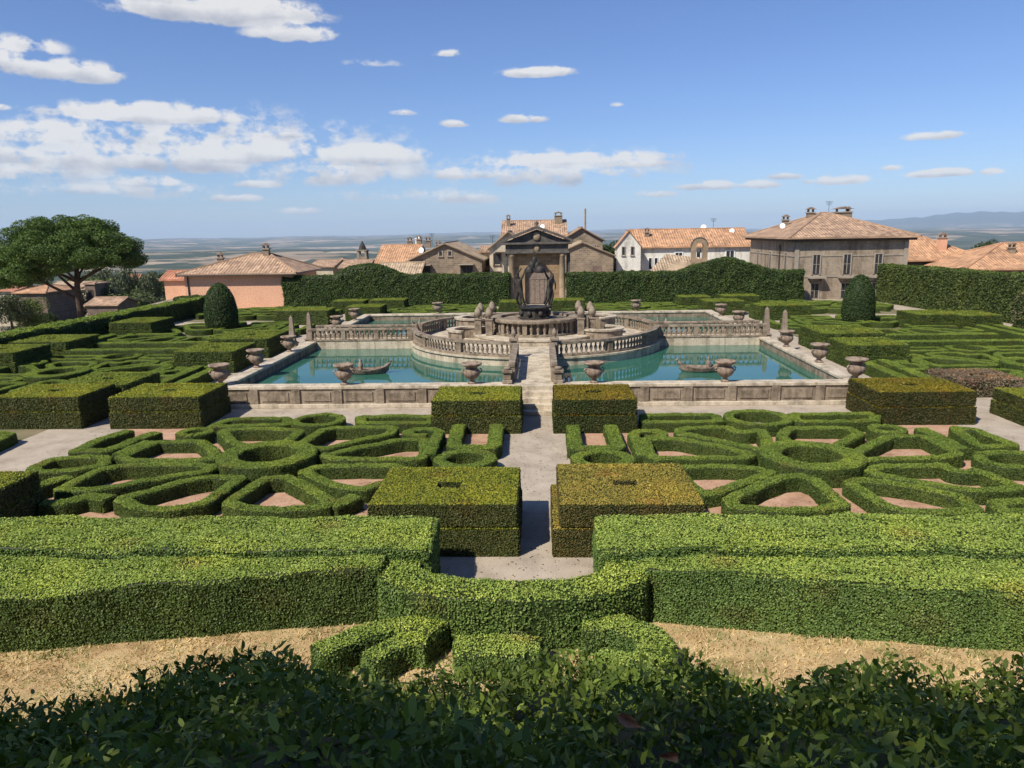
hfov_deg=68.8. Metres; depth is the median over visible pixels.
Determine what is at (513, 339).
gate post
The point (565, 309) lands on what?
box hedge
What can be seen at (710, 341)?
bridge
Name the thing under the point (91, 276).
olive tree
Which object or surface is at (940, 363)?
box hedge
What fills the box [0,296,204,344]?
tall hedge
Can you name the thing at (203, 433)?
box hedge
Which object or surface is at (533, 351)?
fountain island
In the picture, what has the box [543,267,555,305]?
youth statue
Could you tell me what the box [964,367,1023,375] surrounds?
box hedge
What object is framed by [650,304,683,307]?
box hedge
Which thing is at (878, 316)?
box hedge
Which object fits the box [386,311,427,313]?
box hedge
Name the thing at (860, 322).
box hedge
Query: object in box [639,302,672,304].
box hedge
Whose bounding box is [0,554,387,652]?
clipped hedge
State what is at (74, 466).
box hedge
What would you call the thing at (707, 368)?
stone boat
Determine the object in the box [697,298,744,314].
tiered hedge block
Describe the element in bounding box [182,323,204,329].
box hedge
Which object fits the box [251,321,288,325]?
box hedge
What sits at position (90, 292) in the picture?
window
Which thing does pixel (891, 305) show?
box hedge
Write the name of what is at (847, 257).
window
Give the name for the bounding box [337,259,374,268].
house
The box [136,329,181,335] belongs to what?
box hedge
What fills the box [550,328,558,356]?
gate post
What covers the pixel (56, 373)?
box hedge
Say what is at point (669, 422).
box hedge
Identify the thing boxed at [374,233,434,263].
town house
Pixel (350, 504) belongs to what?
box hedge
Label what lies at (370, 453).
box hedge
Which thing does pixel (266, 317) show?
box hedge
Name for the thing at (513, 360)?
balustrade
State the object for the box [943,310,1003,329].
tiered hedge block
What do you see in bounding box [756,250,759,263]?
window
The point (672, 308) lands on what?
box hedge
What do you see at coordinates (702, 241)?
bell gable
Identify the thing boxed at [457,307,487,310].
box hedge
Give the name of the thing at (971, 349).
box hedge
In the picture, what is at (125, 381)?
tiered hedge block
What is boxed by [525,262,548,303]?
door
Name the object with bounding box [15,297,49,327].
tree
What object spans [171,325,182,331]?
box hedge
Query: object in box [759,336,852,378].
pool wall
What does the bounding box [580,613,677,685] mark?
box hedge
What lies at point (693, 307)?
box hedge
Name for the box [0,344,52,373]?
tiered hedge block
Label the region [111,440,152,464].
box hedge
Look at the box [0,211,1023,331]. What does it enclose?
ground
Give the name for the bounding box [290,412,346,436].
box hedge
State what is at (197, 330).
box hedge
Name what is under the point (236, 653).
laurel shoot
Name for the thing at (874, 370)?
box hedge
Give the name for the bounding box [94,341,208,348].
box hedge
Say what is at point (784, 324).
obelisk
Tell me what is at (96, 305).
shed
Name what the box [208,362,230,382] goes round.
stone urn
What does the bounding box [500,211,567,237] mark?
stone house
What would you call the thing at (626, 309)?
box hedge
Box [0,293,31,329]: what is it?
tree
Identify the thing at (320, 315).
tiered hedge block
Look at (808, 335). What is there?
tiered hedge block
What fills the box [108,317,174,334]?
tiered hedge block
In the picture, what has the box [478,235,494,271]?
town house
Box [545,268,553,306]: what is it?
youth statue
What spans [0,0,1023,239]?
sky
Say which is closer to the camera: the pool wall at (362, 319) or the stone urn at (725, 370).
the stone urn at (725, 370)
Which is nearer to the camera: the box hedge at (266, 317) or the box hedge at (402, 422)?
the box hedge at (402, 422)
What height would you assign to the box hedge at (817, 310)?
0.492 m
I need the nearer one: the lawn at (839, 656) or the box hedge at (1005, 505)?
the lawn at (839, 656)
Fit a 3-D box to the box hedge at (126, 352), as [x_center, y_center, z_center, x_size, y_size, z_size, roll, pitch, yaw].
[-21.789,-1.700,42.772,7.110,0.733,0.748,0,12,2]
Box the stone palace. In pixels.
[742,201,921,299]
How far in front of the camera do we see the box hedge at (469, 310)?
62.96 m
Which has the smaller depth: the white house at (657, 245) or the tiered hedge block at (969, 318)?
the tiered hedge block at (969, 318)
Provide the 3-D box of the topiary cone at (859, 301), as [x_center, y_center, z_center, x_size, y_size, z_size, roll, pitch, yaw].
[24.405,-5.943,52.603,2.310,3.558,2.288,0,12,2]
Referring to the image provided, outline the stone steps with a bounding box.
[509,384,556,415]
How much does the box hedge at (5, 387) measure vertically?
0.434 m
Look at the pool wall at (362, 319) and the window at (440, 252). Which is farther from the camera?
the window at (440, 252)
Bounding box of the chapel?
[651,254,701,270]
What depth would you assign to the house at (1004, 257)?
77.38 m
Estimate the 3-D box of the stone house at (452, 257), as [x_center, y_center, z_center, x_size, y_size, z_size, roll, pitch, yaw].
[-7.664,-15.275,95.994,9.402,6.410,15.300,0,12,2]
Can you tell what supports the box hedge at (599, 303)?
on the gravel path
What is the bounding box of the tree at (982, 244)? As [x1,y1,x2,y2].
[970,239,999,248]
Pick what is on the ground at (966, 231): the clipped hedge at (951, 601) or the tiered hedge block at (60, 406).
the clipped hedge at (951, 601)
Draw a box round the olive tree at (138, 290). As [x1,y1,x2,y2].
[120,279,150,296]
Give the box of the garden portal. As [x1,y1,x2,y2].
[500,221,573,303]
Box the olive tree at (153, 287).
[140,272,165,302]
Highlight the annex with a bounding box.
[159,270,185,299]
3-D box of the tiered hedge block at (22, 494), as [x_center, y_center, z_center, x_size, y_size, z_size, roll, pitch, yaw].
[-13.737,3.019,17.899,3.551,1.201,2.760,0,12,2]
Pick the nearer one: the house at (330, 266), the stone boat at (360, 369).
the stone boat at (360, 369)
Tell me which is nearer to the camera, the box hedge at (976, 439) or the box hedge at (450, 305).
the box hedge at (976, 439)
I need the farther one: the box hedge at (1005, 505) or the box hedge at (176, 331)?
the box hedge at (176, 331)
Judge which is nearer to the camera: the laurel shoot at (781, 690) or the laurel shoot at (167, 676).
the laurel shoot at (167, 676)
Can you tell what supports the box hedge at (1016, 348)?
on the gravel path
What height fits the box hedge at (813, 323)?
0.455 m
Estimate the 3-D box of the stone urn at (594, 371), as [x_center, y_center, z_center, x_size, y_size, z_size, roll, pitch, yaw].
[3.278,-0.475,29.863,0.886,0.840,0.831,-4,12,-14]
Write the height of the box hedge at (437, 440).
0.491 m
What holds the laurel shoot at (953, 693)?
attached to the laurel hedge at (292, 716)
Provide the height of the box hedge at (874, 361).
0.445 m
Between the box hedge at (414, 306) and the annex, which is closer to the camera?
the box hedge at (414, 306)
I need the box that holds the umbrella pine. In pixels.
[0,214,148,317]
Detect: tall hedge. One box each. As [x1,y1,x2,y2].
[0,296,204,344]
[173,295,205,300]
[281,263,510,307]
[565,256,805,302]
[875,263,1023,323]
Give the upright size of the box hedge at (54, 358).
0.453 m
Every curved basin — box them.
[446,326,485,338]
[454,315,484,326]
[583,313,616,328]
[584,324,623,340]
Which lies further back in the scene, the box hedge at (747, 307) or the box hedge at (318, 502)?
the box hedge at (747, 307)
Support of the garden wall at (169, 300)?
on the ground at (966, 231)
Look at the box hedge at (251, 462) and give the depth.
21.92 m
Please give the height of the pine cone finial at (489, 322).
1.600 m
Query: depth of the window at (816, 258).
70.84 m
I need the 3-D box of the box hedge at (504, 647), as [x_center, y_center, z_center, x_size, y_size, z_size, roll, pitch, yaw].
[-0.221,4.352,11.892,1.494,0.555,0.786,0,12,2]
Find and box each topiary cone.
[203,282,238,328]
[841,274,876,321]
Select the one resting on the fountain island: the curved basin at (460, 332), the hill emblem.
the curved basin at (460, 332)
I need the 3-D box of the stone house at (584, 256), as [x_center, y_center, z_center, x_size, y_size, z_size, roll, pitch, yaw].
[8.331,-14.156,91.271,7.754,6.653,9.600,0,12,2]
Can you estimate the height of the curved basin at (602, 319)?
1.050 m
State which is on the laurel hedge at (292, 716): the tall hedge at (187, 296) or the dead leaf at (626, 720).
the dead leaf at (626, 720)
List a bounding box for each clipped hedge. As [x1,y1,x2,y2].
[0,514,440,573]
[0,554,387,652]
[376,559,650,652]
[592,511,1023,572]
[638,554,1023,652]
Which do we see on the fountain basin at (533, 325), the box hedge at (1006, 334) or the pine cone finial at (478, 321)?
the pine cone finial at (478, 321)
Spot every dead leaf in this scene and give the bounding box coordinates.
[617,713,640,727]
[658,751,677,761]
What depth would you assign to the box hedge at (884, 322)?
51.05 m
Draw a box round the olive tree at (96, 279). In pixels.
[84,275,119,289]
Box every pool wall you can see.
[223,341,316,383]
[227,382,508,408]
[316,315,370,337]
[363,312,501,320]
[557,379,847,405]
[566,310,712,317]
[705,311,753,329]
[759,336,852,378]
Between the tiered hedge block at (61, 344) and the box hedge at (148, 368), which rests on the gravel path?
the tiered hedge block at (61, 344)
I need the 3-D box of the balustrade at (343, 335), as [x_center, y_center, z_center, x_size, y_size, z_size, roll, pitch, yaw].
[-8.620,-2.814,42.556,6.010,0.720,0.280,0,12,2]
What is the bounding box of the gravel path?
[0,306,1023,580]
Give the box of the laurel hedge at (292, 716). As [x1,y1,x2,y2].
[0,639,1023,767]
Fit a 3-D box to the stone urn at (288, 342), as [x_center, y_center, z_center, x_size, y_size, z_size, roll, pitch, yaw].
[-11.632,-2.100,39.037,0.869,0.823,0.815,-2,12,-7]
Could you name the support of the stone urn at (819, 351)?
on the pool wall at (824, 370)
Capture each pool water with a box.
[252,345,823,383]
[356,317,726,334]
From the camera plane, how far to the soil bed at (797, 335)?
50.62 m
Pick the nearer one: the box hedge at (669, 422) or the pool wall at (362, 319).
the box hedge at (669, 422)
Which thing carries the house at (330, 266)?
on the ground at (966, 231)
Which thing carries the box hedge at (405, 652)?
on the lawn at (839, 656)
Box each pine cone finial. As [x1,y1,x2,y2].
[474,307,481,334]
[477,303,484,317]
[485,307,492,335]
[489,301,495,328]
[574,300,581,313]
[577,306,584,334]
[586,301,592,328]
[588,305,595,328]
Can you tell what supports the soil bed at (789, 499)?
on the gravel path
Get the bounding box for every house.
[0,285,35,325]
[11,284,84,327]
[54,281,117,316]
[82,281,109,301]
[175,243,322,307]
[312,259,343,274]
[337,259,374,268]
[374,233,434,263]
[406,240,488,273]
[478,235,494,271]
[486,230,517,272]
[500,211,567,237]
[562,209,605,249]
[565,240,615,289]
[613,230,642,270]
[629,218,750,270]
[907,233,964,264]
[923,242,1023,272]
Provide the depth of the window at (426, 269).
89.49 m
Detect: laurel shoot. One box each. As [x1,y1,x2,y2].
[0,711,24,733]
[27,703,50,745]
[46,720,81,744]
[130,667,153,705]
[162,668,175,708]
[186,654,217,689]
[222,639,245,688]
[243,645,257,689]
[779,677,803,696]
[935,675,964,715]
[980,688,1019,707]
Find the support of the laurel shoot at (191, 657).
attached to the laurel hedge at (292, 716)
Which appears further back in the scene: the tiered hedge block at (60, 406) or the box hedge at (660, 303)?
the box hedge at (660, 303)
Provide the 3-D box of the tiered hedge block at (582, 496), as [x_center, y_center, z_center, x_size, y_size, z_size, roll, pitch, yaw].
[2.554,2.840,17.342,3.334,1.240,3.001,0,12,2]
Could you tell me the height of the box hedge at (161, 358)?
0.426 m
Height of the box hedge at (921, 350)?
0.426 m
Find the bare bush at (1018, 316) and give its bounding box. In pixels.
[1011,291,1023,328]
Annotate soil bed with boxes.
[0,429,47,440]
[47,429,487,517]
[177,318,260,321]
[182,330,209,337]
[581,425,1023,514]
[746,309,896,314]
[778,322,902,336]
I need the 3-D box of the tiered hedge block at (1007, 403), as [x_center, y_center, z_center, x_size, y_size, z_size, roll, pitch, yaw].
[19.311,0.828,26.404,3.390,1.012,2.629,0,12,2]
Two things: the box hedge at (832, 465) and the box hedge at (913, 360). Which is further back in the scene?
the box hedge at (913, 360)
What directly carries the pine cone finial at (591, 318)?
on the fountain basin at (533, 325)
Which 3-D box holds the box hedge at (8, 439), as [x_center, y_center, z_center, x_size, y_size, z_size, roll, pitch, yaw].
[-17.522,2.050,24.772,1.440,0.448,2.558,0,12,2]
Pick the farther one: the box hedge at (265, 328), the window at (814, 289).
the window at (814, 289)
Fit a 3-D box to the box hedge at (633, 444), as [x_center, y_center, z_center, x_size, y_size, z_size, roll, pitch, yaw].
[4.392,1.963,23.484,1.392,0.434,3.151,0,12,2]
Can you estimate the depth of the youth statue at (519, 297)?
42.88 m
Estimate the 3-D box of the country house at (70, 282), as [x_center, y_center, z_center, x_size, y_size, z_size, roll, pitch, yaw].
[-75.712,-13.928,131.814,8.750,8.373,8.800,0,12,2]
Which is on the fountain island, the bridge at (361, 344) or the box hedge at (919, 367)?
the bridge at (361, 344)
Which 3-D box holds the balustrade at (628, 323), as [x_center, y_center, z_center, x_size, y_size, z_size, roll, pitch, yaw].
[5.840,-3.968,47.033,1.702,0.720,8.535,-11,16,-42]
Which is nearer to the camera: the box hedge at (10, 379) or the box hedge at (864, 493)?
the box hedge at (864, 493)
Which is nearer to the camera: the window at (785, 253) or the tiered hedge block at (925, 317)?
the tiered hedge block at (925, 317)
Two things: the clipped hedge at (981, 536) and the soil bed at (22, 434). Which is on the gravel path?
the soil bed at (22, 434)
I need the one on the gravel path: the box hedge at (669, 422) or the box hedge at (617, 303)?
the box hedge at (617, 303)
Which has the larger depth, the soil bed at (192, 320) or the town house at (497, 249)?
the town house at (497, 249)
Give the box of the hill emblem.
[525,251,543,272]
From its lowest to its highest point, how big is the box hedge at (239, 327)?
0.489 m
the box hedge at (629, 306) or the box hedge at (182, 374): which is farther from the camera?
the box hedge at (629, 306)
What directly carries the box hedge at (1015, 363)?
on the soil bed
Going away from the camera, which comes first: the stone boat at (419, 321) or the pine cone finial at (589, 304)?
the pine cone finial at (589, 304)
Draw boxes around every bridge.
[314,337,411,348]
[512,358,556,383]
[660,333,761,345]
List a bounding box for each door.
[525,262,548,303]
[593,266,600,271]
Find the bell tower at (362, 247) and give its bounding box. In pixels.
[356,241,368,258]
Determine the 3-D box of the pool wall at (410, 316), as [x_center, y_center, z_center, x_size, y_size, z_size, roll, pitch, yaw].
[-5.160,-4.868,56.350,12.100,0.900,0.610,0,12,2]
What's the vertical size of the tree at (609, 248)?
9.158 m
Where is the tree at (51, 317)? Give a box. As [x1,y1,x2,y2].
[40,312,59,323]
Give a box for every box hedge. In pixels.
[0,365,38,376]
[0,376,22,382]
[0,381,27,394]
[0,430,17,451]
[9,379,65,391]
[22,366,91,384]
[23,360,48,368]
[25,454,112,480]
[38,492,117,516]
[40,475,73,498]
[45,354,103,362]
[45,361,97,367]
[53,461,218,498]
[67,347,184,357]
[68,429,162,455]
[91,359,160,371]
[92,364,171,372]
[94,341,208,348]
[95,353,142,363]
[99,334,116,341]
[100,333,133,336]
[107,333,177,341]
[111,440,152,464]
[113,474,246,519]
[114,439,220,464]
[132,336,186,341]
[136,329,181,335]
[138,354,172,362]
[158,361,173,371]
[159,368,196,379]
[161,365,203,383]
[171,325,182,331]
[173,336,210,341]
[174,368,213,383]
[175,366,208,368]
[175,427,215,443]
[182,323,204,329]
[183,325,215,335]
[193,312,203,317]
[195,314,203,319]
[207,416,292,436]
[213,324,266,334]
[215,440,318,484]
[217,427,304,450]
[221,474,336,518]
[222,327,275,333]
[238,313,261,320]
[251,308,279,313]
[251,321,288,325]
[257,313,274,320]
[266,324,285,329]
[274,306,292,308]
[281,323,315,334]
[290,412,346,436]
[298,462,409,503]
[299,425,399,455]
[309,615,450,677]
[318,436,429,467]
[331,493,363,515]
[355,414,430,433]
[359,630,433,683]
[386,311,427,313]
[392,308,424,311]
[402,427,445,466]
[409,305,434,307]
[425,306,456,312]
[433,449,497,467]
[441,304,459,306]
[441,311,473,312]
[446,423,503,458]
[451,306,476,308]
[452,633,544,681]
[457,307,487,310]
[459,310,485,312]
[460,304,488,306]
[560,308,573,311]
[565,424,625,458]
[570,449,634,463]
[579,647,632,689]
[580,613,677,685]
[585,303,614,305]
[585,305,617,310]
[594,304,623,306]
[595,308,613,310]
[602,308,633,310]
[615,302,632,304]
[618,304,649,309]
[627,428,668,463]
[638,309,658,310]
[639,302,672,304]
[639,412,724,432]
[639,436,757,465]
[647,307,689,309]
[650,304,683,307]
[673,425,772,461]
[682,463,776,508]
[685,306,698,309]
[721,473,850,516]
[723,409,793,436]
[745,304,749,310]
[758,440,867,487]
[762,318,798,329]
[775,426,864,448]
[787,299,807,301]
[787,411,880,431]
[788,324,806,333]
[790,315,830,320]
[793,318,813,325]
[802,301,830,306]
[803,301,834,303]
[804,321,859,325]
[811,306,824,313]
[814,317,870,327]
[820,306,841,313]
[841,477,984,516]
[855,434,963,467]
[862,462,1023,505]
[863,361,909,377]
[865,423,908,440]
[866,317,898,327]
[870,360,908,362]
[874,328,910,333]
[875,315,895,317]
[876,303,893,309]
[876,359,932,377]
[877,305,890,311]
[884,362,928,373]
[885,332,998,339]
[897,339,1023,349]
[898,328,956,333]
[908,325,984,332]
[909,346,949,354]
[909,353,929,365]
[912,357,999,368]
[913,427,971,460]
[924,351,998,363]
[944,345,995,355]
[948,426,1019,455]
[957,331,986,332]
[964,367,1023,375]
[971,449,1023,480]
[974,324,1023,338]
[985,497,1023,514]
[987,345,1023,351]
[992,324,1023,332]
[992,352,1023,358]
[999,357,1023,370]
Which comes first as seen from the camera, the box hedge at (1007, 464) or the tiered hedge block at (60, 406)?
the box hedge at (1007, 464)
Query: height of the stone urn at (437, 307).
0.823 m
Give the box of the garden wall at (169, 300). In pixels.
[141,299,172,306]
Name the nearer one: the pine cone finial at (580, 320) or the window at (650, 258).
the pine cone finial at (580, 320)
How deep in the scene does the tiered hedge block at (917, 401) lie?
26.15 m
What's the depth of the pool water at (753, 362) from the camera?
35.81 m
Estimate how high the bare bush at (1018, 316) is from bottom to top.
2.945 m
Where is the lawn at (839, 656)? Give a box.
[0,621,1023,726]
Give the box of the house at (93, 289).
[82,281,109,301]
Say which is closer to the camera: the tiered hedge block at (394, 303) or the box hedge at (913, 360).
the box hedge at (913, 360)
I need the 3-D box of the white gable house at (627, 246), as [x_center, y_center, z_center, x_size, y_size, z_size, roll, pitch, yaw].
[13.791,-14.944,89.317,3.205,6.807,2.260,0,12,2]
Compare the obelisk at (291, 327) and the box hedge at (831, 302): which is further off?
the box hedge at (831, 302)
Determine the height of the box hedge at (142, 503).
0.465 m
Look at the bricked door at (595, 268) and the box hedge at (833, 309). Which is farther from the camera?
the bricked door at (595, 268)
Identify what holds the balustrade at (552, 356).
on the bridge at (533, 371)
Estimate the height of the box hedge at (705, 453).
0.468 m
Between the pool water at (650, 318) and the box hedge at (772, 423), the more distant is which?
the pool water at (650, 318)
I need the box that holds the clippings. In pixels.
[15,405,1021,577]
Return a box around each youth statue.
[513,269,525,306]
[515,268,523,304]
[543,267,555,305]
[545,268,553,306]
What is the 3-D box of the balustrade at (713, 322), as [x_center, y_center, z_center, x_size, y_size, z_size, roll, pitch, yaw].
[11.273,-3.299,43.331,6.010,0.720,0.280,0,12,2]
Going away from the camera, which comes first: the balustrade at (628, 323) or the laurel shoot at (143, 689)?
the laurel shoot at (143, 689)
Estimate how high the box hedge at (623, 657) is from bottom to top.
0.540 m
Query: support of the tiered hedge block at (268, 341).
on the gravel path
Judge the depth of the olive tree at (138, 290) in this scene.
160.58 m
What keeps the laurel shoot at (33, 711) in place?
attached to the laurel hedge at (292, 716)
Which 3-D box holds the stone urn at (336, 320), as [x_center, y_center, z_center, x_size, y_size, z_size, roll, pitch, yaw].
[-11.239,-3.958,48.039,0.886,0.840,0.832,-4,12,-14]
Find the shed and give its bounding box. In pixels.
[83,296,139,315]
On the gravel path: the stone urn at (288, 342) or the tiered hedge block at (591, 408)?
the tiered hedge block at (591, 408)
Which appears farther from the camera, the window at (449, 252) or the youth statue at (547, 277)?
the window at (449, 252)
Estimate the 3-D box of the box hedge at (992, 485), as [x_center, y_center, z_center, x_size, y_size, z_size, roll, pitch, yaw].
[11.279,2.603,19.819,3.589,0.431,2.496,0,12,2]
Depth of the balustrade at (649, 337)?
37.21 m
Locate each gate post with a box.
[502,366,512,383]
[509,328,517,349]
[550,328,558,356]
[553,366,563,382]
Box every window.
[88,290,93,298]
[423,266,430,272]
[438,250,443,256]
[447,250,452,256]
[460,265,472,273]
[486,257,489,267]
[493,253,501,265]
[630,246,634,255]
[648,257,651,269]
[674,252,682,255]
[725,250,734,256]
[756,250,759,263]
[768,251,771,267]
[783,252,787,269]
[809,282,819,298]
[811,254,821,274]
[839,282,848,298]
[841,253,852,274]
[873,253,883,273]
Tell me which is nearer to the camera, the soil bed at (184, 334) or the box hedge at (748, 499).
the box hedge at (748, 499)
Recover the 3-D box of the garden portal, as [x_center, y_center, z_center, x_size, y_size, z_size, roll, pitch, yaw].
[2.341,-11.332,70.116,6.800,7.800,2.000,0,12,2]
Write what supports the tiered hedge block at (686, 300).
on the soil bed
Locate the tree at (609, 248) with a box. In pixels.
[603,240,617,270]
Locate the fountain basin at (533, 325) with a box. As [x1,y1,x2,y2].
[473,305,589,345]
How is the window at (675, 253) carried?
in the white house at (657, 245)
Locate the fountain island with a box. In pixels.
[410,327,661,365]
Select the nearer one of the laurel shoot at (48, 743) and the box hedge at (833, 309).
the laurel shoot at (48, 743)
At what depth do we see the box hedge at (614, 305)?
65.54 m
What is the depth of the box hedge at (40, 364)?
39.84 m
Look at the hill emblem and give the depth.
42.01 m
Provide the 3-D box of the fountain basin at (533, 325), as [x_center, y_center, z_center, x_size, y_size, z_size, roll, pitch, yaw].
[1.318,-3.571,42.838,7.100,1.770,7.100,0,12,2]
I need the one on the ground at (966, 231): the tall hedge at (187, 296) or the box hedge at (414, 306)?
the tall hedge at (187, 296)
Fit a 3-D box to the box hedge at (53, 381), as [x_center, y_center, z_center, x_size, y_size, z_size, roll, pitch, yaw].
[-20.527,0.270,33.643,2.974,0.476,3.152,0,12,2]
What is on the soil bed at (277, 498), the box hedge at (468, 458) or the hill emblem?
the box hedge at (468, 458)
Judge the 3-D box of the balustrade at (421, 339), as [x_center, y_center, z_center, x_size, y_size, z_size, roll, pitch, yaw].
[-3.188,-2.145,38.854,1.702,0.720,8.535,-11,16,-42]
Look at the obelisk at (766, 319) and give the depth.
43.06 m
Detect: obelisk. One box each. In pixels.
[289,316,298,348]
[304,312,311,341]
[761,307,771,336]
[777,309,788,344]
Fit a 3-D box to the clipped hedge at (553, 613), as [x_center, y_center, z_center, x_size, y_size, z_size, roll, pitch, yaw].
[-0.003,3.822,13.196,5.036,1.073,1.858,0,12,2]
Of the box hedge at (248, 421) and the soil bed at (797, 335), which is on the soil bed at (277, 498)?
the box hedge at (248, 421)
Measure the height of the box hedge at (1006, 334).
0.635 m
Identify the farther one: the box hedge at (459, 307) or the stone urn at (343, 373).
the box hedge at (459, 307)
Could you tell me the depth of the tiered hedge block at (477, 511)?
16.18 m
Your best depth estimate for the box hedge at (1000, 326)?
46.15 m
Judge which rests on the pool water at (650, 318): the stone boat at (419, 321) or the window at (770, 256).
the stone boat at (419, 321)
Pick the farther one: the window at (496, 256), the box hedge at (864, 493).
the window at (496, 256)
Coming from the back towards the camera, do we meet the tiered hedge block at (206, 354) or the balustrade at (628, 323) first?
the balustrade at (628, 323)
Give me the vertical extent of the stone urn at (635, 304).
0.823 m
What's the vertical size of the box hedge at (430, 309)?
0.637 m
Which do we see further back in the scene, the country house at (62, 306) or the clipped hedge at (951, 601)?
the country house at (62, 306)
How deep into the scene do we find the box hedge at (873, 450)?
22.40 m
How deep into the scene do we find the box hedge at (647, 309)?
61.36 m
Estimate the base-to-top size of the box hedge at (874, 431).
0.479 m
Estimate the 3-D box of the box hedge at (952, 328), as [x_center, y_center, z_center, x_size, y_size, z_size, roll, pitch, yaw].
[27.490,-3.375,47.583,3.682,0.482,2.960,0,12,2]
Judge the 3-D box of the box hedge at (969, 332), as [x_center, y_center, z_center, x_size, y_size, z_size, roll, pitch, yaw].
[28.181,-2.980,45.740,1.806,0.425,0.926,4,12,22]
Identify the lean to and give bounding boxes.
[380,261,425,274]
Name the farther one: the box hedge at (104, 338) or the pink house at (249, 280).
the pink house at (249, 280)
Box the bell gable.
[690,237,708,263]
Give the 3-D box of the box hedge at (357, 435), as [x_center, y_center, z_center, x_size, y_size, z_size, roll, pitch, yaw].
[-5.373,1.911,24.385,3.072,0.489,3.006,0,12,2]
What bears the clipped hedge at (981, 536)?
on the ground at (966, 231)
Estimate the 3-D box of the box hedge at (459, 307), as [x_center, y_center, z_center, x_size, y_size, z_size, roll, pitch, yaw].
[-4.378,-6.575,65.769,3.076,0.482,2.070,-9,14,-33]
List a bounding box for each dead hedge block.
[925,368,1023,397]
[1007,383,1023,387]
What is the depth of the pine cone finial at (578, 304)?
43.91 m
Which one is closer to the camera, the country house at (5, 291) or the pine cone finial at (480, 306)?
the pine cone finial at (480, 306)
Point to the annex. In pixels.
(174, 286)
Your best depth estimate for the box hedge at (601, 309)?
62.55 m
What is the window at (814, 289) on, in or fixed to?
in the stone palace
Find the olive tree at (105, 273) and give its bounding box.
[93,267,115,280]
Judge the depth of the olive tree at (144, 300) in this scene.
126.99 m
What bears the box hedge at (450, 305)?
on the gravel path
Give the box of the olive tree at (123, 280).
[112,268,147,294]
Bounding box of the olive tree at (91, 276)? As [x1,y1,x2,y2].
[81,269,100,279]
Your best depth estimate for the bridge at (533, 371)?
32.55 m
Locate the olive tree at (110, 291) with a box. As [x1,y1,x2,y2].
[81,280,125,315]
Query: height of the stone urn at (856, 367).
0.874 m
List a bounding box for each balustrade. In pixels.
[307,327,412,341]
[315,324,417,337]
[412,328,510,356]
[418,312,508,333]
[508,343,518,380]
[549,343,557,380]
[554,311,653,330]
[558,325,659,355]
[654,320,759,333]
[659,323,767,337]
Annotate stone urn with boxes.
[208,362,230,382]
[246,348,265,367]
[280,335,296,351]
[330,315,343,327]
[333,362,354,384]
[349,308,360,320]
[432,302,442,313]
[461,361,481,383]
[584,360,604,382]
[630,299,641,310]
[715,303,726,315]
[715,359,736,381]
[732,310,745,323]
[779,329,795,346]
[810,342,829,362]
[845,356,868,377]
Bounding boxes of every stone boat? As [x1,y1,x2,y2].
[347,359,391,374]
[411,318,436,328]
[675,356,721,372]
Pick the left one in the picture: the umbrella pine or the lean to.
the umbrella pine
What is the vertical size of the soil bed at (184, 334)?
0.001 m
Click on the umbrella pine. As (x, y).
(39, 250)
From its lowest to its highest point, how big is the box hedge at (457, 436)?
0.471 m
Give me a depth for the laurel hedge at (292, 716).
4.28 m
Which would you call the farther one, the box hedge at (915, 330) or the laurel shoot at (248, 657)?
the box hedge at (915, 330)
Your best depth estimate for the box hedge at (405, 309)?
64.57 m
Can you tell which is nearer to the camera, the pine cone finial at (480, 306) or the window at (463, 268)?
the pine cone finial at (480, 306)
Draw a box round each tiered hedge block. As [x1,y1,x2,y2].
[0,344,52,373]
[0,383,115,429]
[0,470,44,517]
[3,334,98,354]
[58,371,160,393]
[107,382,231,428]
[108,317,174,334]
[172,342,255,372]
[208,329,288,357]
[273,307,335,324]
[331,299,368,313]
[345,304,387,320]
[367,466,522,556]
[368,298,408,309]
[430,385,523,433]
[498,299,522,311]
[550,297,585,311]
[550,463,705,557]
[552,383,637,433]
[674,294,710,305]
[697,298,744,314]
[717,293,759,303]
[748,302,810,320]
[798,324,885,349]
[825,337,909,367]
[845,377,976,424]
[895,309,960,327]
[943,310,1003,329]
[989,387,1023,425]
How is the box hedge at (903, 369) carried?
on the soil bed
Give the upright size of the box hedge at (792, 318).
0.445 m
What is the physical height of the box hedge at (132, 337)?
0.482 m
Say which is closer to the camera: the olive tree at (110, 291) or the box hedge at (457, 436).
the box hedge at (457, 436)
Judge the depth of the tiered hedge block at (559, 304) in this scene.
62.70 m
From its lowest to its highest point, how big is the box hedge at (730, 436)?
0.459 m
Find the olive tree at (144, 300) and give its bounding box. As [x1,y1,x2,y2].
[101,292,156,306]
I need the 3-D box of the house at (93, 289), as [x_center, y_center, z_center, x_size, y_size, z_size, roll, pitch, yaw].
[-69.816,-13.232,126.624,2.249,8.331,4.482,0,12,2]
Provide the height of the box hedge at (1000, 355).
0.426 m
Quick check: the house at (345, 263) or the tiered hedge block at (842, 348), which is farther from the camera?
the house at (345, 263)
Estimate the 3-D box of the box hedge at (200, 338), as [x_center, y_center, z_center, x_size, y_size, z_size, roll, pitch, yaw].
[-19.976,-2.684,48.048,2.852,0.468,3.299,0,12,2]
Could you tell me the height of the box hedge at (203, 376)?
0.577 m
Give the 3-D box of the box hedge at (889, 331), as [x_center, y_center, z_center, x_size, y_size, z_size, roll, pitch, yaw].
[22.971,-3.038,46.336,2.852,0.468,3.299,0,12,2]
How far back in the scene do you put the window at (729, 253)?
89.75 m

